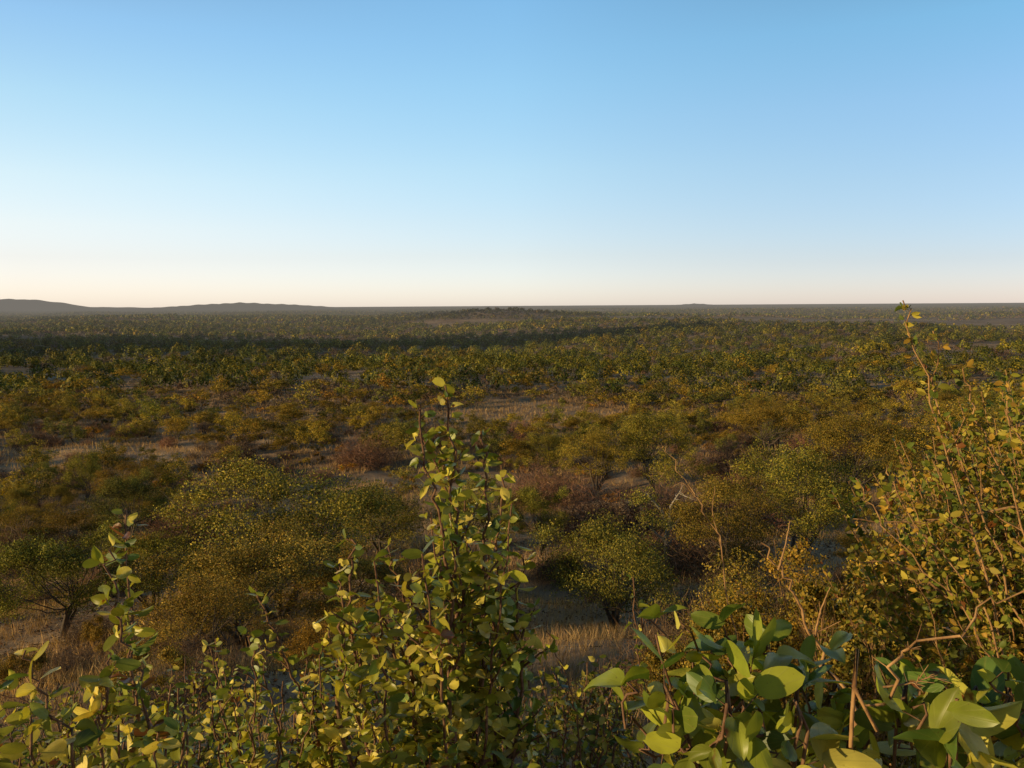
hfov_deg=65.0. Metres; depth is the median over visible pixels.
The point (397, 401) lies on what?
thorn tree
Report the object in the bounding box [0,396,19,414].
mopane tree
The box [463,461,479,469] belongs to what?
bush
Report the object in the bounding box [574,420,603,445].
mopane tree
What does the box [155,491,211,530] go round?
mopane tree
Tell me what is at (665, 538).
dead tree
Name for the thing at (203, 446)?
dry shrub
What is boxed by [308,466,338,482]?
dry shrub
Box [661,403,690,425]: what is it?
mopane tree
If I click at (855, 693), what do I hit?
bare twig
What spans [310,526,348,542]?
dry shrub
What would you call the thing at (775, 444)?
dry shrub
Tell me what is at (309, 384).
mopane tree
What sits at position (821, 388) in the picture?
mopane tree
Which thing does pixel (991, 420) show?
mopane tree
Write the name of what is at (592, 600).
dry shrub
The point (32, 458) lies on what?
mopane tree
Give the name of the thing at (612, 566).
dry shrub
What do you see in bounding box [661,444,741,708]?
bare twig
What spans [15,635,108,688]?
dry shrub
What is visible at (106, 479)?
dry shrub
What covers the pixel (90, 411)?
thorn tree
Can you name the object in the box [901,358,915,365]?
thorn tree
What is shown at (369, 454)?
dry shrub
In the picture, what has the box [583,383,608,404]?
mopane tree
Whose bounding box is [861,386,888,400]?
mopane tree
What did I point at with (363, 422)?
mopane tree
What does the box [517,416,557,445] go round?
thorn tree
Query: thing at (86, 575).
dry shrub
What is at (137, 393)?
mopane tree
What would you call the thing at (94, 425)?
dry shrub
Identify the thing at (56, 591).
bush
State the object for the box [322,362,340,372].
thorn tree
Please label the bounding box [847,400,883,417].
thorn tree
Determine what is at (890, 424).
mopane tree
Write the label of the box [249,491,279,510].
bush
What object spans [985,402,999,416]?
mopane tree
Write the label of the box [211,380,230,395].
mopane tree
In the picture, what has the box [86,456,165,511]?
thorn tree
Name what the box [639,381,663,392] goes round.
thorn tree
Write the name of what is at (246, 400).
mopane tree
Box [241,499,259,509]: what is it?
dry shrub
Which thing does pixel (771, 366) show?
thorn tree
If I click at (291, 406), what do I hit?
thorn tree
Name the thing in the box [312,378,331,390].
thorn tree
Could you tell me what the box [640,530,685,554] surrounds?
dry shrub
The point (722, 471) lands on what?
dry shrub
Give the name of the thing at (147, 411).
mopane tree
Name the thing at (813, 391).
mopane tree
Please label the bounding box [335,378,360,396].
mopane tree
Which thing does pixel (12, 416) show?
mopane tree
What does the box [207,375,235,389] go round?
thorn tree
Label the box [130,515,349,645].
mopane tree
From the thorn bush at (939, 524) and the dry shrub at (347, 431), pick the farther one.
the dry shrub at (347, 431)
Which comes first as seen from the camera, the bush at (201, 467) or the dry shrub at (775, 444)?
the bush at (201, 467)
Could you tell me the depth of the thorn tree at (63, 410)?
105.20 m
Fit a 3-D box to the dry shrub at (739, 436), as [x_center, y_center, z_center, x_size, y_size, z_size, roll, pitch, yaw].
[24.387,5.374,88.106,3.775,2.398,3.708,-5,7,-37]
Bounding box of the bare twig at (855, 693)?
[848,590,1023,749]
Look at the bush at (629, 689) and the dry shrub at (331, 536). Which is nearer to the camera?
the bush at (629, 689)
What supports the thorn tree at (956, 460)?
on the ground at (380, 475)
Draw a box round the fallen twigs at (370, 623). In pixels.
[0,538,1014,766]
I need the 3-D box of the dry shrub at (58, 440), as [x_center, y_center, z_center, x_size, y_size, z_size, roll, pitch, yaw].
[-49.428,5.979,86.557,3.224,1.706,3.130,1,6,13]
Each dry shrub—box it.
[0,469,11,479]
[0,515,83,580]
[0,577,59,612]
[7,427,47,447]
[11,464,28,476]
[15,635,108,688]
[28,429,56,444]
[34,432,65,446]
[42,470,79,490]
[49,466,87,483]
[54,608,128,647]
[60,418,78,432]
[60,552,150,598]
[64,450,83,461]
[78,431,94,438]
[79,419,107,432]
[80,465,125,497]
[101,421,112,429]
[101,449,138,467]
[104,425,120,436]
[108,421,141,437]
[135,490,240,555]
[140,508,173,527]
[141,625,238,669]
[145,637,253,713]
[155,468,195,486]
[157,436,178,448]
[184,451,202,458]
[184,483,207,497]
[189,457,206,471]
[194,442,210,449]
[195,421,212,428]
[196,424,212,432]
[197,447,223,459]
[206,483,237,500]
[215,439,262,460]
[215,442,228,448]
[232,436,257,452]
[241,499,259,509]
[249,431,267,438]
[250,453,280,468]
[276,464,295,473]
[280,450,296,460]
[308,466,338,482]
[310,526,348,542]
[323,429,343,443]
[324,423,403,470]
[343,429,354,434]
[366,534,449,611]
[418,424,438,438]
[443,549,540,647]
[468,431,491,451]
[501,456,513,466]
[502,446,600,511]
[506,416,537,432]
[508,431,528,445]
[513,428,533,439]
[527,546,596,587]
[546,470,680,551]
[572,455,592,464]
[573,460,590,472]
[577,582,603,601]
[586,465,741,546]
[587,472,614,479]
[593,592,690,699]
[599,559,627,577]
[608,480,645,498]
[626,463,649,477]
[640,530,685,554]
[646,493,780,585]
[649,545,799,680]
[656,578,713,626]
[680,449,705,462]
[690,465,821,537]
[692,432,776,480]
[705,413,735,431]
[719,424,745,441]
[730,422,757,432]
[740,435,762,446]
[747,576,825,618]
[767,441,780,448]
[778,429,813,449]
[813,469,858,488]
[828,560,859,588]
[833,446,866,463]
[899,416,921,429]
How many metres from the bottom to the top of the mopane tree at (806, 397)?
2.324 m
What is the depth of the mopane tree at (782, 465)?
58.44 m
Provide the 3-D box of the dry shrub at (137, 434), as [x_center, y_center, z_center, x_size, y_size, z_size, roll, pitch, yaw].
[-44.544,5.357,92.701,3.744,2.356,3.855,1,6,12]
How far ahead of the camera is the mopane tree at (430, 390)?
132.50 m
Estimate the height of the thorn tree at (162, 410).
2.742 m
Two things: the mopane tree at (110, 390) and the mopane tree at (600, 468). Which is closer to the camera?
the mopane tree at (600, 468)
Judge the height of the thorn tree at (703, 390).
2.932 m
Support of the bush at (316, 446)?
on the ground at (380, 475)
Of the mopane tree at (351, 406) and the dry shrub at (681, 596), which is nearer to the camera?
the dry shrub at (681, 596)
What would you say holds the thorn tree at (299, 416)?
on the ground at (380, 475)
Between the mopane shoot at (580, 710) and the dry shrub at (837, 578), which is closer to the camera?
the mopane shoot at (580, 710)
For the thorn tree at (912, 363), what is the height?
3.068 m
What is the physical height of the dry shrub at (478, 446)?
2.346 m
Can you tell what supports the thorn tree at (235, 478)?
on the ground at (380, 475)
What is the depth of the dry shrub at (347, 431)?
95.17 m
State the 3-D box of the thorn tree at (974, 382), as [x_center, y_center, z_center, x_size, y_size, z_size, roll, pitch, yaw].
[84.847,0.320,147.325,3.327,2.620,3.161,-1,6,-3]
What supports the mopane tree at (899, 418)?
on the ground at (380, 475)
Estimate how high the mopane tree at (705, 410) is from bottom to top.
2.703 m
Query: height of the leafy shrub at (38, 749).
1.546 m
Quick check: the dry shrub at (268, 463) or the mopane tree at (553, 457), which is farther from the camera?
the dry shrub at (268, 463)
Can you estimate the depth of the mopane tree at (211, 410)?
107.82 m
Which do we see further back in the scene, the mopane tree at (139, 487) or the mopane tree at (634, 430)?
the mopane tree at (634, 430)
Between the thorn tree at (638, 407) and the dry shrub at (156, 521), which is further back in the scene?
the thorn tree at (638, 407)
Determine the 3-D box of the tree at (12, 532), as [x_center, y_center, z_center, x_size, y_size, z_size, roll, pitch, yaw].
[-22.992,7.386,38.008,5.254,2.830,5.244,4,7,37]
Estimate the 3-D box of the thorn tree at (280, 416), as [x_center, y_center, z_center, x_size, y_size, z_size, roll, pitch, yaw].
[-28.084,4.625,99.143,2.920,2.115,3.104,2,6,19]
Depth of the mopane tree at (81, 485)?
55.47 m
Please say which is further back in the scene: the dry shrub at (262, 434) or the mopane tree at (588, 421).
the dry shrub at (262, 434)
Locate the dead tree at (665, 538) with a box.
[643,486,693,564]
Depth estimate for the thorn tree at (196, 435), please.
84.03 m
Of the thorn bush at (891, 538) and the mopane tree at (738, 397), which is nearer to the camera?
the thorn bush at (891, 538)
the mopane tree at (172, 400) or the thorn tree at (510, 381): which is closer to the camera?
the mopane tree at (172, 400)
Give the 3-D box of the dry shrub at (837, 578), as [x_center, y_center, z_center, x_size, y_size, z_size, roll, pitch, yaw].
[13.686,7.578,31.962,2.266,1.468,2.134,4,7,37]
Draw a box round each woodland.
[0,304,1023,315]
[0,306,1023,347]
[0,324,1023,423]
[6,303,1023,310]
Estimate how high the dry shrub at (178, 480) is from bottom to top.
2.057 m
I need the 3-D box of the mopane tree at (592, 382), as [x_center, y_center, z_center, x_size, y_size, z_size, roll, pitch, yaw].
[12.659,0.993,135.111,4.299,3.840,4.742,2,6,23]
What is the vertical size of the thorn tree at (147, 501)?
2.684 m
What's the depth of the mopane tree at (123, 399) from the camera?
111.47 m
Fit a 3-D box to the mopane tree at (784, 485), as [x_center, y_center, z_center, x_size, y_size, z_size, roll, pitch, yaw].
[12.826,5.409,37.854,8.118,6.338,8.335,-2,6,-13]
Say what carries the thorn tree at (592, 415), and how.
on the ground at (380, 475)
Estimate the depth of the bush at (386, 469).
66.33 m
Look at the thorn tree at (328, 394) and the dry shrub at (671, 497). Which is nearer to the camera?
the dry shrub at (671, 497)
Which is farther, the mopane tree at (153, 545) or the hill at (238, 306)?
the hill at (238, 306)
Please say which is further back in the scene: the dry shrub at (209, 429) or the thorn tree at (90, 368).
the thorn tree at (90, 368)
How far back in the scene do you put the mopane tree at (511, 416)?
88.56 m
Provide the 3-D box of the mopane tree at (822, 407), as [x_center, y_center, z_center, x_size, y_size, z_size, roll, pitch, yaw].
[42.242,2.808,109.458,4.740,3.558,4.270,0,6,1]
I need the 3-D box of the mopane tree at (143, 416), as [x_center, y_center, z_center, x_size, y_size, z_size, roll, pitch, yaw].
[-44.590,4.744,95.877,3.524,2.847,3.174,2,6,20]
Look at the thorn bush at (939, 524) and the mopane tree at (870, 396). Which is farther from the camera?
the mopane tree at (870, 396)
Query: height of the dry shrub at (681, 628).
3.134 m
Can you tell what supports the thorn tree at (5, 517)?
on the ground at (380, 475)
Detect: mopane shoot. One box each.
[545,631,590,767]
[624,574,654,762]
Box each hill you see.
[0,299,140,310]
[103,302,349,310]
[672,303,718,306]
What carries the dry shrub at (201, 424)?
on the ground at (380, 475)
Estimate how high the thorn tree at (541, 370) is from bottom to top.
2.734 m
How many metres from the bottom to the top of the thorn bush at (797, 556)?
2.986 m
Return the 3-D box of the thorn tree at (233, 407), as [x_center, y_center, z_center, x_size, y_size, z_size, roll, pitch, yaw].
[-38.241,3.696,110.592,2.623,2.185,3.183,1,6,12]
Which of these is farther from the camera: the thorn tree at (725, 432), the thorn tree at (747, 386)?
the thorn tree at (747, 386)
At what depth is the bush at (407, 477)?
59.45 m
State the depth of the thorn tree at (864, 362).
196.73 m
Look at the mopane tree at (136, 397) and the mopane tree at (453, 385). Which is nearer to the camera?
the mopane tree at (136, 397)
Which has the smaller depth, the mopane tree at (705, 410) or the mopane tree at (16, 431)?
the mopane tree at (16, 431)
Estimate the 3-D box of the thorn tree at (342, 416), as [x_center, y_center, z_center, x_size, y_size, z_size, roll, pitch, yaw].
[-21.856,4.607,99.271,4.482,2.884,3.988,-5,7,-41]
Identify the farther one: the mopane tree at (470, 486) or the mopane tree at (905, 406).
the mopane tree at (905, 406)
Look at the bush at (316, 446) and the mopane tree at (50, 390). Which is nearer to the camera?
the bush at (316, 446)
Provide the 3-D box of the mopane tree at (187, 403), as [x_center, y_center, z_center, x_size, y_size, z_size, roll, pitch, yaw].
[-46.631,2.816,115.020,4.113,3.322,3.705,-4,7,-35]
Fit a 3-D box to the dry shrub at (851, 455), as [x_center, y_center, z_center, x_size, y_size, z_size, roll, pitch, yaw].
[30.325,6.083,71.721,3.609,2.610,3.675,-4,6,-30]
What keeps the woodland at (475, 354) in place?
on the ground at (380, 475)
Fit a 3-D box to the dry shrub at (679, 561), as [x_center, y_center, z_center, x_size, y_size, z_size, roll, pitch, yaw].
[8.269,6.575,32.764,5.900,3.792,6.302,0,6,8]
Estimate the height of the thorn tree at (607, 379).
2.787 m
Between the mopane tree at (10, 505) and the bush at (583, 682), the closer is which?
the bush at (583, 682)
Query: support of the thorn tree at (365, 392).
on the ground at (380, 475)
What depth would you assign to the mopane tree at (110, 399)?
113.37 m
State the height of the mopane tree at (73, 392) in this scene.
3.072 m
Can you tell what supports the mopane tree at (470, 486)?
on the ground at (380, 475)
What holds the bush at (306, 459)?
on the ground at (380, 475)
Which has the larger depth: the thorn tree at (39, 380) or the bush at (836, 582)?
the thorn tree at (39, 380)
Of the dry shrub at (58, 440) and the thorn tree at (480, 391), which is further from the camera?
the thorn tree at (480, 391)
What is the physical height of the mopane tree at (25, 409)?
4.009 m
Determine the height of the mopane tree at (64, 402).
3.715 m
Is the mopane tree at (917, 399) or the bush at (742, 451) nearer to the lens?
the bush at (742, 451)
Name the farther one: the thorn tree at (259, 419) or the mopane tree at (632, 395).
the mopane tree at (632, 395)
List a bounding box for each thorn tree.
[0,392,37,405]
[0,419,27,437]
[0,504,77,539]
[8,405,31,416]
[16,503,135,569]
[20,374,40,385]
[32,411,62,426]
[39,482,78,517]
[42,390,82,410]
[43,381,69,391]
[46,404,68,421]
[47,387,68,397]
[59,368,81,381]
[63,377,95,396]
[80,386,102,400]
[80,408,107,423]
[82,365,99,372]
[82,405,106,421]
[84,446,131,472]
[86,397,114,409]
[86,408,125,425]
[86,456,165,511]
[102,486,200,515]
[109,386,128,394]
[110,367,132,379]
[127,453,160,470]
[131,371,147,382]
[149,405,173,423]
[151,384,174,395]
[157,416,191,440]
[163,395,195,408]
[181,391,204,403]
[182,433,206,447]
[184,411,221,433]
[192,388,217,403]
[196,432,229,448]
[203,413,233,431]
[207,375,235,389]
[207,383,235,398]
[211,444,243,463]
[212,466,252,488]
[223,416,267,443]
[224,404,242,410]
[239,417,261,432]
[240,389,266,400]
[242,369,262,384]
[246,414,267,431]
[248,384,275,393]
[248,421,289,444]
[252,394,272,402]
[253,369,270,382]
[253,390,277,403]
[257,377,284,393]
[262,439,299,460]
[265,405,281,418]
[270,401,309,423]
[272,596,376,700]
[274,413,293,424]
[278,409,304,422]
[299,420,324,431]
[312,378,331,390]
[315,364,331,379]
[318,388,340,399]
[318,396,347,415]
[318,411,346,430]
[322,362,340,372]
[347,390,369,402]
[354,388,372,395]
[358,379,372,386]
[361,405,396,427]
[370,373,397,393]
[382,395,406,408]
[396,409,427,428]
[409,361,432,371]
[425,392,449,410]
[431,425,469,447]
[435,359,448,368]
[466,385,495,401]
[494,376,515,389]
[497,436,539,472]
[515,378,533,389]
[517,373,536,385]
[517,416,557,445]
[535,368,547,376]
[539,376,564,387]
[560,419,586,437]
[582,411,599,422]
[588,392,607,402]
[591,415,629,436]
[599,375,613,384]
[602,368,617,376]
[606,395,627,405]
[621,405,653,422]
[636,384,662,395]
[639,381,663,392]
[649,424,693,446]
[651,472,814,585]
[669,377,686,389]
[672,384,691,400]
[677,396,698,410]
[681,415,700,426]
[690,432,728,454]
[691,387,719,403]
[706,411,733,429]
[709,400,727,411]
[710,427,741,445]
[718,392,817,456]
[732,361,748,370]
[737,381,755,389]
[741,422,769,441]
[745,365,758,371]
[762,364,781,374]
[766,367,777,375]
[769,393,788,402]
[786,400,805,407]
[789,409,936,505]
[807,410,825,429]
[825,530,912,583]
[838,420,861,440]
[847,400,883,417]
[857,359,875,365]
[875,434,921,462]
[884,381,904,396]
[898,378,925,389]
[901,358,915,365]
[910,361,931,367]
[934,391,957,403]
[936,370,957,383]
[941,456,991,490]
[942,364,961,372]
[970,379,979,386]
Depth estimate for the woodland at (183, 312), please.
2947.90 m
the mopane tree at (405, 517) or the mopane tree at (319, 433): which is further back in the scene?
the mopane tree at (319, 433)
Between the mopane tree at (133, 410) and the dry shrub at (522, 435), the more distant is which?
the mopane tree at (133, 410)
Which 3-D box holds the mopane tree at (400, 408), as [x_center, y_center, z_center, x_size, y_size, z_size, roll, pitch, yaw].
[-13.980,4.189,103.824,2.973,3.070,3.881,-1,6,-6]
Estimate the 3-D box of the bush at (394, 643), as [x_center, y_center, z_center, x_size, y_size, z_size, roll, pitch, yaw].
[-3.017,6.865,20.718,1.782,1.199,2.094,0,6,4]
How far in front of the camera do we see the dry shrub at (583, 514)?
41.67 m
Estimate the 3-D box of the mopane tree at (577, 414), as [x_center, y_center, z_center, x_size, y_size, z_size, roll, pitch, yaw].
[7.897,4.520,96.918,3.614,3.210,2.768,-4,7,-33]
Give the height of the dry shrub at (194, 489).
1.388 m
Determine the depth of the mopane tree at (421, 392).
130.19 m
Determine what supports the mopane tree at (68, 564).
on the ground at (380, 475)
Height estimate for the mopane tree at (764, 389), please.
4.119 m
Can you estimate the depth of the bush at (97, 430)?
89.56 m
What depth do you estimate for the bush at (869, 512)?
47.18 m
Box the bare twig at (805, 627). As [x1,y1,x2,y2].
[761,521,856,736]
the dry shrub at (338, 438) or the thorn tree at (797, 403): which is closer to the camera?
the dry shrub at (338, 438)
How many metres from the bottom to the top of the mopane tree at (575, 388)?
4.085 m
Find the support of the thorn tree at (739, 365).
on the ground at (380, 475)
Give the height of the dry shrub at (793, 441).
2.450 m
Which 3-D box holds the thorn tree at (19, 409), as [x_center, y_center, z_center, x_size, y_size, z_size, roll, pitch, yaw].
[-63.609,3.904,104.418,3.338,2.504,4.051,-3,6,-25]
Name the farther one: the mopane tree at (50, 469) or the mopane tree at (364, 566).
the mopane tree at (50, 469)
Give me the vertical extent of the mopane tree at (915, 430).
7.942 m
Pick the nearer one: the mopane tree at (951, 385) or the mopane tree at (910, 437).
the mopane tree at (910, 437)
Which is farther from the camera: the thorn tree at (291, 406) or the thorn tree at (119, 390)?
the thorn tree at (119, 390)
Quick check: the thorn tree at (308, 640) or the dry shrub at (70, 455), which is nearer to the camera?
the thorn tree at (308, 640)
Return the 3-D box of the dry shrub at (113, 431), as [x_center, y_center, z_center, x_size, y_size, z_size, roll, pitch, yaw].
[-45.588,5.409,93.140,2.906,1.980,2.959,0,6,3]
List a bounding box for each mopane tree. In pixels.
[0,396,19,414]
[0,403,33,434]
[0,469,40,506]
[0,483,39,517]
[0,484,31,530]
[0,517,147,636]
[1,400,39,431]
[2,427,36,452]
[8,464,65,506]
[9,379,44,406]
[13,439,60,472]
[20,461,59,487]
[28,384,54,405]
[35,397,55,410]
[41,416,71,435]
[52,392,80,413]
[55,447,101,500]
[56,418,90,442]
[61,407,80,423]
[63,388,86,403]
[75,465,177,537]
[79,528,209,608]
[85,387,108,401]
[86,440,126,470]
[91,389,120,408]
[99,385,120,399]
[107,401,141,421]
[108,419,141,441]
[109,394,141,415]
[117,398,139,412]
[119,387,147,401]
[123,562,278,657]
[128,395,162,421]
[128,413,153,434]
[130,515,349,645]
[135,487,178,518]
[137,416,161,437]
[147,444,415,619]
[149,394,165,405]
[150,457,195,492]
[154,453,191,472]
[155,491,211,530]
[156,403,184,432]
[164,394,179,404]
[166,403,179,415]
[171,393,201,413]
[199,405,219,415]
[208,408,241,438]
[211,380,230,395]
[224,416,254,439]
[233,392,258,409]
[265,421,313,451]
[267,374,292,395]
[267,533,417,631]
[285,424,309,443]
[287,381,320,409]
[292,414,335,451]
[295,379,321,397]
[313,407,335,423]
[323,465,436,552]
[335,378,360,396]
[339,398,369,423]
[342,387,361,398]
[344,406,379,429]
[356,427,381,445]
[356,428,394,451]
[359,403,372,415]
[370,383,399,406]
[370,416,415,460]
[380,421,407,441]
[382,417,411,445]
[393,387,417,403]
[393,389,419,407]
[394,406,409,421]
[400,415,429,438]
[409,379,426,391]
[412,386,426,400]
[418,385,435,396]
[424,472,528,552]
[427,449,462,470]
[440,383,459,397]
[447,439,469,455]
[455,385,483,403]
[459,409,488,439]
[474,434,518,459]
[477,429,515,456]
[484,417,500,435]
[491,413,523,435]
[496,482,571,555]
[512,419,579,469]
[523,385,542,400]
[526,484,693,629]
[533,398,569,426]
[537,446,571,473]
[540,428,564,453]
[552,424,640,489]
[557,422,591,449]
[563,411,589,431]
[564,378,589,400]
[574,403,609,433]
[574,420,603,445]
[576,379,601,398]
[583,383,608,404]
[610,413,633,439]
[612,405,718,493]
[619,386,650,404]
[623,408,659,431]
[630,393,650,406]
[641,389,658,406]
[649,378,676,404]
[653,395,673,408]
[659,394,685,413]
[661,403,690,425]
[669,415,692,433]
[685,406,710,426]
[686,389,713,405]
[694,403,712,419]
[694,413,717,433]
[705,391,721,407]
[706,390,732,406]
[711,386,733,400]
[711,435,878,558]
[713,432,738,452]
[716,378,740,396]
[723,399,747,412]
[726,395,742,411]
[730,382,751,402]
[752,428,775,447]
[757,385,782,406]
[759,455,803,480]
[762,416,795,444]
[782,400,811,433]
[798,393,816,403]
[805,392,828,409]
[805,392,837,414]
[805,430,848,462]
[807,387,820,393]
[812,394,830,412]
[814,384,835,396]
[817,406,846,421]
[818,377,853,399]
[824,387,849,403]
[827,395,859,414]
[828,449,897,493]
[840,384,868,403]
[854,429,890,446]
[860,447,907,479]
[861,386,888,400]
[863,394,887,404]
[863,398,896,424]
[865,397,882,407]
[874,412,901,437]
[882,394,917,418]
[884,393,1021,505]
[892,411,911,425]
[893,380,917,399]
[894,426,925,448]
[901,389,921,403]
[911,448,938,467]
[912,394,945,418]
[921,415,948,438]
[925,401,954,421]
[932,429,973,458]
[938,387,960,401]
[948,382,967,396]
[953,389,986,410]
[960,386,991,407]
[969,407,1005,434]
[979,386,996,408]
[980,391,1003,409]
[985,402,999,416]
[989,390,1020,410]
[997,379,1022,397]
[1013,387,1023,400]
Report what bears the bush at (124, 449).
on the ground at (380, 475)
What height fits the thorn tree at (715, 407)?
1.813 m
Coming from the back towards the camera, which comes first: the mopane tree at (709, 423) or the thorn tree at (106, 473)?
the mopane tree at (709, 423)
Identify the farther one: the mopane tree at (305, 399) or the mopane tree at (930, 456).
the mopane tree at (305, 399)
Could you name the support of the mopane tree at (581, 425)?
on the ground at (380, 475)
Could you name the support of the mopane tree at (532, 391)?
on the ground at (380, 475)
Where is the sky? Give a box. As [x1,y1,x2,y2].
[0,0,1023,307]
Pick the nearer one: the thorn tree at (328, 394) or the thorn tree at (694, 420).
the thorn tree at (694, 420)
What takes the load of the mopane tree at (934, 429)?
on the ground at (380, 475)
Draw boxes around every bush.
[0,647,56,688]
[52,583,93,601]
[53,462,77,473]
[78,614,125,653]
[83,427,103,437]
[98,639,195,720]
[102,529,159,566]
[108,445,127,455]
[115,436,129,442]
[135,447,156,456]
[194,461,213,472]
[211,499,244,516]
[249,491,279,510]
[299,457,310,466]
[310,443,323,450]
[314,452,325,461]
[338,462,358,472]
[348,556,378,575]
[370,625,420,664]
[381,466,398,476]
[386,476,418,489]
[394,488,409,495]
[446,417,463,425]
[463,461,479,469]
[471,597,523,676]
[505,457,531,473]
[535,468,554,480]
[537,671,645,767]
[602,493,620,503]
[621,634,716,701]
[637,594,802,766]
[669,542,833,700]
[691,426,707,435]
[696,533,889,702]
[735,447,753,459]
[778,538,948,754]
[778,603,970,767]
[819,480,986,765]
[822,300,1023,767]
[825,570,882,592]
[828,547,972,767]
[849,505,873,522]
[864,457,1013,743]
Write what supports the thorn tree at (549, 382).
on the ground at (380, 475)
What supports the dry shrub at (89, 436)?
on the ground at (380, 475)
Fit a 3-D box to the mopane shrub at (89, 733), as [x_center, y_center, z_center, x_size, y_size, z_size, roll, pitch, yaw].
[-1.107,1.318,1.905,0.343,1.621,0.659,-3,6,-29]
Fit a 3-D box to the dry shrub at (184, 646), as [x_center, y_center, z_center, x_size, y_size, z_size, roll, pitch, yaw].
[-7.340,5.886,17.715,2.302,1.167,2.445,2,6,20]
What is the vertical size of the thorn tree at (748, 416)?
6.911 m
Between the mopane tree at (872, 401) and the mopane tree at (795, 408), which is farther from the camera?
the mopane tree at (872, 401)
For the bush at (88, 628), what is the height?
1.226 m
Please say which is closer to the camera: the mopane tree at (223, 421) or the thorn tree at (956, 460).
the thorn tree at (956, 460)
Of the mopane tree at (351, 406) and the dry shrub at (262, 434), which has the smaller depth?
the dry shrub at (262, 434)
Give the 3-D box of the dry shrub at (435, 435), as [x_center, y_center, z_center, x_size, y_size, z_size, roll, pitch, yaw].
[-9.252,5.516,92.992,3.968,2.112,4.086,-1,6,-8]
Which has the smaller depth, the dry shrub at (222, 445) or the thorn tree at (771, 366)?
the dry shrub at (222, 445)
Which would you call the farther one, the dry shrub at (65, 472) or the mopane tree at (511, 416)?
the mopane tree at (511, 416)
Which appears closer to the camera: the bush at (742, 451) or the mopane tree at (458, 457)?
the mopane tree at (458, 457)
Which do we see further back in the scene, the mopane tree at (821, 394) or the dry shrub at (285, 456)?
the mopane tree at (821, 394)
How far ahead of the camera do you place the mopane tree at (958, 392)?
126.02 m
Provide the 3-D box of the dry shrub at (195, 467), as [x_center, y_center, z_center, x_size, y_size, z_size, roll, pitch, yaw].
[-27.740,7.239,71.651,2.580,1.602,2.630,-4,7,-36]
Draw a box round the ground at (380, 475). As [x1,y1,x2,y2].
[0,303,1023,767]
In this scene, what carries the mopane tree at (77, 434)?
on the ground at (380, 475)
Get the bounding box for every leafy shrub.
[0,683,132,767]
[109,656,249,767]
[314,650,499,767]
[517,655,631,767]
[594,691,742,767]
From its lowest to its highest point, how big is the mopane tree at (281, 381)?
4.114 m
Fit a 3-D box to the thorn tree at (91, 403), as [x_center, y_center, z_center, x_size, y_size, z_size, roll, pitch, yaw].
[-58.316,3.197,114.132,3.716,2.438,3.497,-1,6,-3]
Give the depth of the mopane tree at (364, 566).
23.11 m
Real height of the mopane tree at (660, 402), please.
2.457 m
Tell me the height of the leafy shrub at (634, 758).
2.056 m
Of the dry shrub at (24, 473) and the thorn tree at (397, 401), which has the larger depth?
the thorn tree at (397, 401)
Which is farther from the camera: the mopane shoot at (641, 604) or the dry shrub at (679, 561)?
the dry shrub at (679, 561)
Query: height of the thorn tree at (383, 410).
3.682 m
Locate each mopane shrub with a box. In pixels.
[0,641,103,767]
[73,509,203,767]
[200,585,375,767]
[314,377,563,767]
[584,603,938,767]
[858,650,1023,767]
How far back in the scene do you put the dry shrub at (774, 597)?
25.61 m
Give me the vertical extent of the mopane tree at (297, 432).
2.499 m
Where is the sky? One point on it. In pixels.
(154, 153)
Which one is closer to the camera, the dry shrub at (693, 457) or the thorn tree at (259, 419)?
the dry shrub at (693, 457)
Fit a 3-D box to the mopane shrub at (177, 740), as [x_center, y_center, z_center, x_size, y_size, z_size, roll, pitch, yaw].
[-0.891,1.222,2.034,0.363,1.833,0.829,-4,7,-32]
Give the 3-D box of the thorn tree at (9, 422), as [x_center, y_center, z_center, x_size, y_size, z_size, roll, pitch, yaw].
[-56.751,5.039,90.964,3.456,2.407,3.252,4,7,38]
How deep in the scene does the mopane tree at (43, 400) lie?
117.05 m
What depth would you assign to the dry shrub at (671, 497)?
43.58 m
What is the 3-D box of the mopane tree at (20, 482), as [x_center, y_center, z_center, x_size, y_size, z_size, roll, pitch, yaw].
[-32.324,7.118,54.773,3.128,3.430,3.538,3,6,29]
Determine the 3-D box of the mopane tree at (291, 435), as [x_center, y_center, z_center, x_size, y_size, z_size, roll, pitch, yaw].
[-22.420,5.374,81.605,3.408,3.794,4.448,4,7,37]
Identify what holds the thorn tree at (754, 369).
on the ground at (380, 475)
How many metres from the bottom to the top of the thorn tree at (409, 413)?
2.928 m
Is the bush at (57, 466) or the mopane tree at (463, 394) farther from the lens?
the mopane tree at (463, 394)
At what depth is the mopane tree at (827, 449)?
71.74 m
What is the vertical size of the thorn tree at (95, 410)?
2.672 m
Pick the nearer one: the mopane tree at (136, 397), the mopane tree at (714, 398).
the mopane tree at (136, 397)
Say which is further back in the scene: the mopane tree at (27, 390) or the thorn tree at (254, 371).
the thorn tree at (254, 371)
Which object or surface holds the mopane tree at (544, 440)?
on the ground at (380, 475)
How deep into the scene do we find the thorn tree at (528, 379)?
151.22 m
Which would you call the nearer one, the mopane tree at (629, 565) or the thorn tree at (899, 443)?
the mopane tree at (629, 565)
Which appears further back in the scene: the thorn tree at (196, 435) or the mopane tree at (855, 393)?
the mopane tree at (855, 393)

